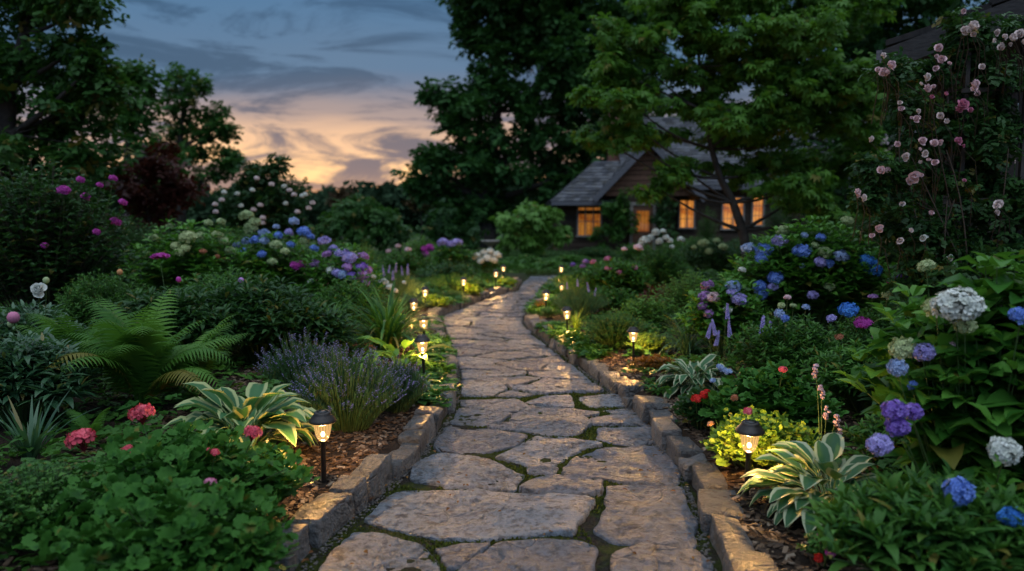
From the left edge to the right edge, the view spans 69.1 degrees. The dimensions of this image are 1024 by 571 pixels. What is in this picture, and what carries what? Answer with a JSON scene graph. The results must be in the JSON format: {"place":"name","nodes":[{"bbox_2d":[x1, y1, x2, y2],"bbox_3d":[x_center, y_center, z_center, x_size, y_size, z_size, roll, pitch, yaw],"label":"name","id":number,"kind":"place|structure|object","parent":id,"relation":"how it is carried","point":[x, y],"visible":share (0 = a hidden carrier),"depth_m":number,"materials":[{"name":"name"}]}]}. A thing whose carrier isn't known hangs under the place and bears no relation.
{"place":"outdoors","nodes":[
{"label":"outdoors","id":0,"kind":"place"},
{"bbox_2d":[0,233,934,570],"bbox_3d":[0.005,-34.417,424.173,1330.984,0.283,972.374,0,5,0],"label":"ground","id":1,"kind":"structure","parent":0,"point":[394,445],"depth_m":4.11,"materials":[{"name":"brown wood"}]},
{"bbox_2d":[0,277,92,341],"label":"peony","id":2,"kind":"object","parent":1,"relation":"on","point":[11,318],"visible":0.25,"depth_m":4.91,"materials":[{"name":"green plant"}]},
{"bbox_2d":[0,391,101,465],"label":"iris plant","id":3,"kind":"object","parent":1,"relation":"on","point":[32,438],"visible":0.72,"depth_m":3.47,"materials":[{"name":"green plant"}]},
{"bbox_2d":[0,457,103,552],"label":"geranium","id":4,"kind":"object","parent":1,"relation":"on","point":[18,500],"visible":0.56,"depth_m":2.64,"materials":[{"name":"green plant"}]},
{"bbox_2d":[0,327,108,426],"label":"peony","id":5,"kind":"object","parent":1,"relation":"on","point":[23,366],"visible":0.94,"depth_m":3.96,"materials":[{"name":"green plant"}]},
{"bbox_2d":[0,0,140,232],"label":"broadleaf tree","id":6,"kind":"object","parent":1,"relation":"on","point":[79,96],"visible":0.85,"depth_m":12.37,"materials":[{"name":"green plant"}]},
{"bbox_2d":[0,154,148,316],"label":"rose bush","id":7,"kind":"object","parent":1,"relation":"on","point":[42,243],"visible":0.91,"depth_m":7.00,"materials":[{"name":"green plant"}]},
{"bbox_2d":[14,308,144,390],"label":"fern","id":8,"kind":"object","parent":1,"relation":"on","point":[60,330],"visible":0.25,"depth_m":4.63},
{"bbox_2d":[67,407,120,446],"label":"fern","id":9,"kind":"object","parent":1,"relation":"on","point":[95,426],"visible":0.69,"depth_m":3.77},
{"bbox_2d":[48,268,160,331],"bbox_3d":[-3.682,0.185,6.694,0.975,0.708,0.919,4,6,41],"label":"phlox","id":10,"kind":"object","parent":1,"relation":"on","point":[73,306],"visible":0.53,"depth_m":6.50,"materials":[{"name":"green plant"}]},
{"bbox_2d":[66,54,191,249],"bbox_3d":[-10.666,-3.425,20.810,3.405,5.975,2.353,0,5,0],"label":"broadleaf tree","id":11,"kind":"object","parent":1,"relation":"on","point":[134,117],"visible":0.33,"depth_m":20.45,"materials":[{"name":"green plant"}]},
{"bbox_2d":[99,215,176,297],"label":"broad shrub","id":12,"kind":"object","parent":1,"relation":"on","point":[140,238],"visible":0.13,"depth_m":10.86,"materials":[{"name":"green plant"}]},
{"bbox_2d":[42,287,241,407],"bbox_3d":[-2.163,0.381,4.385,1.026,0.718,1.074,0,5,0],"label":"fern","id":13,"kind":"object","parent":1,"relation":"on","point":[140,360],"visible":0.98,"depth_m":4.31,"materials":[{"name":"plant"}]},
{"bbox_2d":[100,138,210,242],"bbox_3d":[-7.195,-1.518,14.849,2.141,2.841,1.622,-3,5,-29],"label":"maple shrub","id":14,"kind":"object","parent":1,"relation":"on","point":[171,194],"visible":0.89,"depth_m":14.72,"materials":[{"name":"red plant"}]},
{"bbox_2d":[11,403,320,567],"bbox_3d":[-1.307,0.746,2.877,1.010,0.491,1.230,0,5,0],"label":"geranium","id":15,"kind":"object","parent":1,"relation":"on","point":[135,467],"visible":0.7,"depth_m":2.82,"materials":[{"name":"green plant"}]},
{"bbox_2d":[82,252,251,350],"bbox_3d":[-2.610,0.185,5.773,1.302,0.874,1.092,0,5,0],"label":"peony","id":16,"kind":"object","parent":1,"relation":"on","point":[191,309],"visible":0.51,"depth_m":5.57,"materials":[{"name":"green plant"}]},
{"bbox_2d":[57,475,300,570],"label":"geranium","id":17,"kind":"object","parent":1,"relation":"on","point":[182,527],"visible":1,"depth_m":2.33,"materials":[{"name":"green plant"}]},
{"bbox_2d":[115,218,259,294],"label":"hydrangea","id":18,"kind":"object","parent":1,"relation":"on","point":[181,260],"visible":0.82,"depth_m":8.36,"materials":[{"name":"green plant"}]},
{"bbox_2d":[144,61,246,233],"bbox_3d":[-13.735,-5.545,32.593,4.485,8.253,2.372,0,5,0],"label":"broadleaf tree","id":19,"kind":"object","parent":1,"relation":"on","point":[188,89],"visible":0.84,"depth_m":32.35,"materials":[{"name":"green plant"}]},
{"bbox_2d":[169,314,250,393],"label":"fern","id":20,"kind":"object","parent":1,"relation":"on","point":[207,364],"visible":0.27,"depth_m":4.87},
{"bbox_2d":[161,265,264,296],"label":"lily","id":21,"kind":"object","parent":1,"relation":"on","point":[215,281],"visible":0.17,"depth_m":7.16,"materials":[{"name":"green plant"}]},
{"bbox_2d":[190,222,274,271],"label":"broad shrub","id":22,"kind":"object","parent":1,"relation":"on","point":[229,233],"visible":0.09,"depth_m":11.46,"materials":[{"name":"green plant"}]},
{"bbox_2d":[163,381,325,466],"bbox_3d":[-1.338,0.714,3.802,0.752,0.464,0.816,0,5,0],"label":"hosta","id":23,"kind":"object","parent":1,"relation":"on","point":[226,407],"visible":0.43,"depth_m":3.75,"materials":[{"name":"green plant"}]},
{"bbox_2d":[190,272,326,364],"bbox_3d":[-2.110,0.266,6.033,1.258,0.744,1.135,0,5,0],"label":"peony","id":24,"kind":"object","parent":1,"relation":"on","point":[271,316],"visible":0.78,"depth_m":5.83,"materials":[{"name":"green plant"}]},
{"bbox_2d":[208,152,314,246],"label":"white flowering shrub","id":25,"kind":"object","parent":1,"relation":"on","point":[272,185],"visible":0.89,"depth_m":13.75,"materials":[{"name":"green plant"}]},
{"bbox_2d":[214,210,329,298],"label":"hydrangea","id":26,"kind":"object","parent":1,"relation":"on","point":[271,263],"visible":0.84,"depth_m":8.76,"materials":[{"name":"green plant"}]},
{"bbox_2d":[252,327,349,398],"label":"lavender","id":27,"kind":"object","parent":1,"relation":"on","point":[281,367],"visible":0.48,"depth_m":4.89,"materials":[{"name":"purple plant"}]},
{"bbox_2d":[277,300,363,360],"bbox_3d":[-1.625,0.390,6.175,0.782,0.539,0.808,4,6,41],"label":"peony","id":28,"kind":"object","parent":1,"relation":"on","point":[343,333],"visible":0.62,"depth_m":6.02,"materials":[{"name":"green plant"}]},
{"bbox_2d":[309,409,335,482],"bbox_3d":[-0.890,0.765,3.508,0.127,0.357,0.127,8,10,43],"label":"garden lamp","id":29,"kind":"object","parent":1,"relation":"on","point":[322,417],"visible":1,"depth_m":3.48,"materials":[{"name":"metal"}]},
{"bbox_2d":[283,236,385,301],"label":"hydrangea","id":30,"kind":"object","parent":1,"relation":"on","point":[342,267],"visible":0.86,"depth_m":8.46,"materials":[{"name":"purple plant"}]},
{"bbox_2d":[324,186,355,246],"bbox_3d":[-8.776,-3.470,37.973,1.464,3.223,1.443,2,5,27],"label":"tree","id":31,"kind":"object","parent":1,"relation":"on","point":[342,195],"visible":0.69,"depth_m":37.65,"materials":[{"name":"green plant"}]},
{"bbox_2d":[301,238,384,272],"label":"broad shrub","id":32,"kind":"object","parent":1,"relation":"on","point":[372,259],"visible":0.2,"depth_m":13.47,"materials":[{"name":"green plant"}]},
{"bbox_2d":[283,340,407,432],"bbox_3d":[-0.988,0.585,4.416,0.762,0.533,0.584,0,5,0],"label":"lavender","id":33,"kind":"object","parent":1,"relation":"on","point":[349,397],"visible":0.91,"depth_m":4.32,"materials":[{"name":"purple plant"}]},
{"bbox_2d":[305,275,397,336],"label":"grass","id":34,"kind":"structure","parent":1,"relation":"on","point":[345,293],"depth_m":7.74,"materials":[{"name":"green plant"}]},
{"bbox_2d":[306,192,402,254],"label":"dome shrub","id":35,"kind":"object","parent":1,"relation":"on","point":[356,215],"visible":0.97,"depth_m":23.52,"materials":[{"name":"green plant"}]},
{"bbox_2d":[260,308,457,570],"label":"stone kerb","id":36,"kind":"structure","parent":1,"relation":"on","point":[320,520],"depth_m":3.50,"materials":[{"name":"stone"}]},
{"bbox_2d":[332,278,450,358],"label":"daylily","id":37,"kind":"object","parent":1,"relation":"on","point":[389,331],"visible":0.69,"depth_m":6.70,"materials":[{"name":"green plant"}]},
{"bbox_2d":[363,354,432,413],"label":"lavender","id":38,"kind":"object","parent":1,"relation":"on","point":[414,383],"visible":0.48,"depth_m":4.77,"materials":[{"name":"purple plant"}]},
{"bbox_2d":[374,262,425,308],"bbox_3d":[-1.591,-0.005,10.568,0.710,0.655,0.665,-3,5,-28],"label":"catmint","id":39,"kind":"object","parent":1,"relation":"on","point":[398,285],"visible":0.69,"depth_m":10.50,"materials":[{"name":"green plant"}]},
{"bbox_2d":[388,221,420,254],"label":"shrub","id":40,"kind":"object","parent":1,"relation":"on","point":[402,234],"visible":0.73,"depth_m":24.76,"materials":[{"name":"green plant"}]},
{"bbox_2d":[357,335,452,375],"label":"hosta","id":41,"kind":"object","parent":1,"relation":"on","point":[392,352],"visible":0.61,"depth_m":5.96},
{"bbox_2d":[377,244,438,277],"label":"bushy shrub","id":42,"kind":"object","parent":1,"relation":"on","point":[403,262],"visible":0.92,"depth_m":14.93,"materials":[{"name":"green plant"}]},
{"bbox_2d":[397,290,430,313],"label":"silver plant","id":43,"kind":"object","parent":1,"relation":"on","point":[407,303],"visible":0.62,"depth_m":10.02,"materials":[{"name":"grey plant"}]},
{"bbox_2d":[397,234,440,261],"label":"bushy shrub","id":44,"kind":"object","parent":1,"relation":"on","point":[422,247],"visible":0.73,"depth_m":17.81,"materials":[{"name":"green plant"}]},
{"bbox_2d":[419,293,455,307],"bbox_3d":[-1.148,0.220,10.882,0.590,0.218,0.539,1,5,10],"label":"lime heuchera","id":45,"kind":"object","parent":1,"relation":"on","point":[444,301],"visible":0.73,"depth_m":10.77,"materials":[{"name":"green plant"}]},
{"bbox_2d":[412,258,478,287],"bbox_3d":[-1.188,-0.230,13.558,1.237,0.542,1.040,0,5,0],"label":"spirea","id":46,"kind":"object","parent":1,"relation":"on","point":[448,269],"visible":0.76,"depth_m":13.43,"materials":[{"name":"green plant"}]},
{"bbox_2d":[410,198,489,250],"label":"shrub","id":47,"kind":"object","parent":1,"relation":"on","point":[453,232],"visible":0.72,"depth_m":33.54,"materials":[{"name":"green plant"}]},
{"bbox_2d":[428,238,476,266],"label":"hydrangea","id":48,"kind":"object","parent":1,"relation":"on","point":[454,254],"visible":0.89,"depth_m":16.88,"materials":[{"name":"green plant"}]},
{"bbox_2d":[422,272,482,291],"bbox_3d":[-1.034,-0.066,12.880,1.088,0.363,0.991,0,5,0],"label":"juniper","id":49,"kind":"object","parent":1,"relation":"on","point":[454,282],"visible":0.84,"depth_m":12.73,"materials":[{"name":"green plant"}]},
{"bbox_2d":[0,259,937,570],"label":"ground cover","id":50,"kind":"object","parent":1,"relation":"on","point":[590,349],"visible":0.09,"depth_m":5.73,"materials":[{"name":"green plant"}]},
{"bbox_2d":[433,277,521,315],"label":"stone kerb","id":51,"kind":"structure","parent":1,"relation":"on","point":[494,292],"depth_m":12.55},
{"bbox_2d":[468,248,501,275],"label":"hydrangea bush","id":52,"kind":"object","parent":1,"relation":"on","point":[487,259],"visible":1,"depth_m":16.91,"materials":[{"name":"white plant"}]},
{"bbox_2d":[0,168,984,233],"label":"woods","id":53,"kind":"object","parent":1,"relation":"on","point":[386,194],"visible":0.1,"depth_m":92.20,"materials":[{"name":"plant"}]},
{"bbox_2d":[295,277,721,570],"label":"path joint soil","id":54,"kind":"structure","parent":1,"relation":"on","point":[606,550],"depth_m":3.20,"materials":[{"name":"soil"}]},
{"bbox_2d":[300,331,714,570],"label":"moss","id":55,"kind":"object","parent":54,"relation":"on","point":[437,544],"visible":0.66,"depth_m":3.90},
{"bbox_2d":[301,311,716,570],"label":"gravel","id":56,"kind":"structure","parent":54,"relation":"on","point":[690,497],"depth_m":3.63,"materials":[{"name":"gravel"}]},
{"bbox_2d":[488,197,573,256],"bbox_3d":[0.690,-1.939,25.977,2.457,2.326,2.330,5,7,43],"label":"viburnum","id":57,"kind":"object","parent":1,"relation":"on","point":[521,224],"visible":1,"depth_m":25.67,"materials":[{"name":"green plant"}]},
{"bbox_2d":[389,0,676,247],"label":"oak tree","id":58,"kind":"object","parent":1,"relation":"on","point":[546,39],"visible":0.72,"depth_m":37.57,"materials":[{"name":"green plant"}]},
{"bbox_2d":[553,273,589,295],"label":"bushy shrub","id":59,"kind":"object","parent":1,"relation":"on","point":[572,282],"visible":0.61,"depth_m":12.28,"materials":[{"name":"green plant"}]},
{"bbox_2d":[551,279,610,319],"bbox_3d":[0.844,0.167,9.285,0.745,0.515,0.651,-2,5,-24],"label":"catmint","id":60,"kind":"object","parent":1,"relation":"on","point":[588,304],"visible":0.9,"depth_m":9.20,"materials":[{"name":"green plant"}]},
{"bbox_2d":[565,246,620,257],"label":"bushy shrub","id":61,"kind":"object","parent":1,"relation":"on","point":[599,251],"visible":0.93,"depth_m":25.80,"materials":[{"name":"green plant"}]},
{"bbox_2d":[584,285,638,313],"bbox_3d":[1.267,0.183,9.697,0.886,0.381,0.780,-2,5,-23],"label":"spirea","id":62,"kind":"object","parent":1,"relation":"on","point":[614,296],"visible":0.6,"depth_m":9.57,"materials":[{"name":"green plant"}]},
{"bbox_2d":[586,187,640,250],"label":"climbing vine","id":63,"kind":"object","parent":1,"relation":"on","point":[619,220],"visible":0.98,"depth_m":30.16,"materials":[{"name":"green plant"}]},
{"bbox_2d":[578,244,656,298],"bbox_3d":[1.496,-0.163,10.595,1.143,0.861,1.186,0,5,0],"label":"peony","id":64,"kind":"object","parent":1,"relation":"on","point":[627,274],"visible":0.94,"depth_m":10.44,"materials":[{"name":"green plant"}]},
{"bbox_2d":[579,310,656,350],"bbox_3d":[1.010,0.428,7.173,0.761,0.388,0.675,0,5,0],"label":"spirea","id":65,"kind":"object","parent":1,"relation":"on","point":[608,330],"visible":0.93,"depth_m":7.07,"materials":[{"name":"green plant"}]},
{"bbox_2d":[616,242,658,259],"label":"bushy shrub","id":66,"kind":"object","parent":1,"relation":"on","point":[626,254],"visible":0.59,"depth_m":23.86,"materials":[{"name":"green plant"}]},
{"bbox_2d":[608,294,692,332],"bbox_3d":[1.481,0.299,7.874,0.849,0.421,0.689,-2,5,-21],"label":"spirea","id":67,"kind":"object","parent":1,"relation":"on","point":[654,313],"visible":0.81,"depth_m":7.77,"materials":[{"name":"green plant"}]},
{"bbox_2d":[624,331,676,355],"bbox_3d":[1.239,0.526,6.737,0.471,0.231,0.401,0,5,0],"label":"heuchera","id":68,"kind":"object","parent":1,"relation":"on","point":[645,344],"visible":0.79,"depth_m":6.67,"materials":[{"name":"green plant"}]},
{"bbox_2d":[624,353,676,371],"bbox_3d":[1.137,0.629,6.069,0.455,0.145,0.401,0,5,0],"label":"heuchera","id":69,"kind":"object","parent":1,"relation":"on","point":[655,361],"visible":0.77,"depth_m":6.03,"materials":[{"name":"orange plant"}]},
{"bbox_2d":[524,281,778,570],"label":"stone kerb","id":70,"kind":"structure","parent":1,"relation":"on","point":[722,527],"depth_m":3.78,"materials":[{"name":"stone"}]},
{"bbox_2d":[628,228,693,285],"bbox_3d":[2.336,-0.395,11.867,1.054,1.045,0.973,3,6,32],"label":"phlox","id":71,"kind":"object","parent":1,"relation":"on","point":[663,270],"visible":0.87,"depth_m":11.72,"materials":[{"name":"green plant"}]},
{"bbox_2d":[647,185,679,242],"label":"climbing vine","id":72,"kind":"object","parent":1,"relation":"on","point":[664,215],"visible":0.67,"depth_m":30.06,"materials":[{"name":"green plant"}]},
{"bbox_2d":[640,313,720,357],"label":"ornamental grass","id":73,"kind":"object","parent":1,"relation":"on","point":[686,347],"depth_m":6.53,"materials":[{"name":"green plant"}]},
{"bbox_2d":[648,268,716,325],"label":"boxwood","id":74,"kind":"object","parent":1,"relation":"on","point":[679,297],"visible":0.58,"depth_m":8.18,"materials":[{"name":"green plant"}]},
{"bbox_2d":[669,384,719,429],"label":"geranium","id":75,"kind":"object","parent":1,"relation":"on","point":[689,405],"visible":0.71,"depth_m":4.38,"materials":[{"name":"green plant"}]},
{"bbox_2d":[655,354,736,397],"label":"hosta","id":76,"kind":"object","parent":1,"relation":"on","point":[685,372],"visible":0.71,"depth_m":5.31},
{"bbox_2d":[544,107,851,250],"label":"cottage","id":77,"kind":"structure","parent":1,"relation":"on","point":[583,195],"depth_m":32.23,"materials":[{"name":"wood"}]},
{"bbox_2d":[576,206,601,236],"bbox_3d":[3.305,-2.735,31.808,1.150,1.325,0.170,0,5,0],"label":"window","id":78,"kind":"structure","parent":77,"relation":"in","point":[585,222],"depth_m":31.85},
{"bbox_2d":[629,202,655,250],"bbox_3d":[5.415,-2.395,30.844,1.120,2.110,0.168,0,5,0],"label":"door","id":79,"kind":"structure","parent":77,"relation":"in","point":[644,227],"depth_m":30.82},
{"bbox_2d":[677,199,695,228],"bbox_3d":[7.697,-3.145,32.767,0.810,1.325,0.170,0,5,0],"label":"window","id":80,"kind":"structure","parent":77,"relation":"in","point":[686,217],"depth_m":32.78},
{"bbox_2d":[720,196,744,229],"bbox_3d":[9.726,-3.178,32.764,1.100,1.475,0.170,0,5,0],"label":"window","id":81,"kind":"structure","parent":77,"relation":"in","point":[726,213],"depth_m":32.79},
{"bbox_2d":[751,196,764,225],"bbox_3d":[10.828,-3.293,32.754,0.650,1.375,0.170,0,5,0],"label":"window","id":82,"kind":"structure","parent":77,"relation":"in","point":[758,207],"depth_m":32.78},
{"bbox_2d":[696,206,719,242],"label":"bushy shrub","id":83,"kind":"object","parent":1,"relation":"on","point":[706,230],"visible":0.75,"depth_m":28.37,"materials":[{"name":"green plant"}]},
{"bbox_2d":[667,235,755,271],"bbox_3d":[4.349,-0.675,16.060,2.027,0.836,1.682,0,5,0],"label":"viburnum","id":84,"kind":"object","parent":1,"relation":"on","point":[705,253],"visible":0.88,"depth_m":15.71,"materials":[{"name":"green plant"}]},
{"bbox_2d":[702,303,731,385],"bbox_3d":[1.472,0.446,5.461,0.225,0.646,0.213,-4,6,-36],"label":"salvia","id":85,"kind":"object","parent":1,"relation":"on","point":[713,326],"visible":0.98,"depth_m":5.45,"materials":[{"name":"purple plant"}]},
{"bbox_2d":[672,267,771,355],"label":"hydrangea","id":86,"kind":"object","parent":1,"relation":"on","point":[713,301],"visible":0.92,"depth_m":6.30,"materials":[{"name":"green plant"}]},
{"bbox_2d":[565,0,902,279],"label":"maple tree","id":87,"kind":"object","parent":1,"relation":"on","point":[774,71],"visible":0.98,"depth_m":11.95,"materials":[{"name":"green plant"}]},
{"bbox_2d":[735,419,764,495],"bbox_3d":[1.063,0.782,3.348,0.127,0.357,0.127,8,11,41],"label":"garden lamp","id":88,"kind":"object","parent":1,"relation":"on","point":[750,427],"visible":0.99,"depth_m":3.31,"materials":[{"name":"metal"}]},
{"bbox_2d":[699,405,820,469],"bbox_3d":[1.235,0.727,3.686,0.607,0.382,0.570,0,5,0],"label":"lime heuchera","id":89,"kind":"object","parent":1,"relation":"on","point":[728,441],"visible":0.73,"depth_m":3.61,"materials":[{"name":"green plant"}]},
{"bbox_2d":[698,359,848,432],"bbox_3d":[1.464,0.637,4.115,0.738,0.445,0.729,-5,7,-44],"label":"geranium","id":90,"kind":"object","parent":1,"relation":"on","point":[794,398],"visible":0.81,"depth_m":4.05,"materials":[{"name":"green plant"}]},
{"bbox_2d":[723,295,847,382],"bbox_3d":[1.928,0.398,5.238,0.819,0.669,0.815,-5,7,-44],"label":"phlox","id":91,"kind":"object","parent":1,"relation":"on","point":[794,343],"visible":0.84,"depth_m":5.11,"materials":[{"name":"green plant"}]},
{"bbox_2d":[737,433,876,533],"bbox_3d":[1.341,0.845,3.131,0.718,0.376,0.702,0,5,0],"label":"hosta","id":92,"kind":"object","parent":1,"relation":"on","point":[820,466],"visible":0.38,"depth_m":3.16,"materials":[{"name":"plant"}]},
{"bbox_2d":[717,214,910,336],"bbox_3d":[2.748,-0.077,6.962,1.755,1.178,1.161,0,5,0],"label":"hydrangea","id":93,"kind":"object","parent":1,"relation":"on","point":[818,276],"visible":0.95,"depth_m":6.67,"materials":[{"name":"green plant"}]},
{"bbox_2d":[796,530,838,567],"bbox_3d":[1.106,0.922,2.657,0.181,0.181,0.356,4,6,40],"label":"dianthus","id":94,"kind":"object","parent":1,"relation":"on","point":[820,554],"visible":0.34,"depth_m":2.68,"materials":[{"name":"green plant"}]},
{"bbox_2d":[811,364,842,486],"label":"coral bells","id":95,"kind":"object","parent":1,"relation":"on","point":[825,416],"visible":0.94,"depth_m":3.46,"materials":[{"name":"pink plant"}]},
{"bbox_2d":[795,337,888,413],"bbox_3d":[2.165,0.545,4.596,0.798,0.459,0.757,-1,5,-16],"label":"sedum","id":96,"kind":"object","parent":1,"relation":"on","point":[843,361],"visible":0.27,"depth_m":4.50,"materials":[{"name":"green plant"}]},
{"bbox_2d":[822,212,903,285],"bbox_3d":[4.983,-0.466,10.590,1.627,1.340,1.367,2,5,19],"label":"viburnum","id":97,"kind":"object","parent":1,"relation":"on","point":[890,258],"visible":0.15,"depth_m":10.31,"materials":[{"name":"green plant"}]},
{"bbox_2d":[826,274,907,348],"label":"hydrangea bush","id":98,"kind":"object","parent":1,"relation":"on","point":[860,326],"visible":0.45,"depth_m":5.29,"materials":[{"name":"green plant"}]},
{"bbox_2d":[838,413,919,473],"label":"leafy perennial","id":99,"kind":"object","parent":1,"relation":"on","point":[869,429],"visible":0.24,"depth_m":3.57,"materials":[{"name":"green plant"}]},
{"bbox_2d":[744,0,1018,245],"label":"broadleaf tree","id":100,"kind":"object","parent":1,"relation":"on","point":[929,12],"visible":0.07,"depth_m":16.24,"materials":[{"name":"green plant"}]},
{"bbox_2d":[803,457,1023,570],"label":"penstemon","id":101,"kind":"object","parent":1,"relation":"on","point":[911,521],"visible":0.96,"depth_m":2.30,"materials":[{"name":"green plant"}]},
{"bbox_2d":[832,250,1023,490],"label":"hydrangea","id":102,"kind":"object","parent":1,"relation":"on","point":[954,397],"visible":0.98,"depth_m":2.72,"materials":[{"name":"green plant"}]},
{"bbox_2d":[845,5,1023,324],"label":"climbing rose","id":103,"kind":"object","parent":1,"relation":"on","point":[939,240],"visible":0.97,"depth_m":5.03,"materials":[{"name":"green plant"}]},
{"bbox_2d":[876,0,1023,329],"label":"garden shed","id":104,"kind":"structure","parent":1,"relation":"on","point":[916,44],"depth_m":5.84,"materials":[{"name":"brown wood"}]},
{"bbox_2d":[941,465,1023,527],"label":"hydrangea","id":105,"kind":"object","parent":1,"relation":"on","point":[957,489],"visible":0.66,"depth_m":2.32,"materials":[{"name":"blue plant"}]},
{"bbox_2d":[953,47,1023,320],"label":"trellis","id":106,"kind":"object","parent":1,"relation":"on","point":[966,82],"visible":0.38,"depth_m":5.13,"materials":[{"name":"brown wood"}]},
{"bbox_2d":[0,0,1018,192],"label":"sky","id":107,"kind":"structure","parent":0,"point":[328,86],"materials":[{"name":"blue"}]},
{"bbox_2d":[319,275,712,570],"bbox_3d":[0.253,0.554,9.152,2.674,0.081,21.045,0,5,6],"label":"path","id":108,"kind":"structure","parent":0,"point":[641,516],"depth_m":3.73,"materials":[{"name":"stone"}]},
{"bbox_2d":[301,303,709,563],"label":"fallen leaves","id":109,"kind":"object","parent":108,"relation":"on","point":[366,550],"visible":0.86,"depth_m":3.71,"materials":[{"name":"orange plant"}]},
{"bbox_2d":[295,250,754,274],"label":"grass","id":110,"kind":"structure","parent":0,"point":[549,254],"depth_m":23.87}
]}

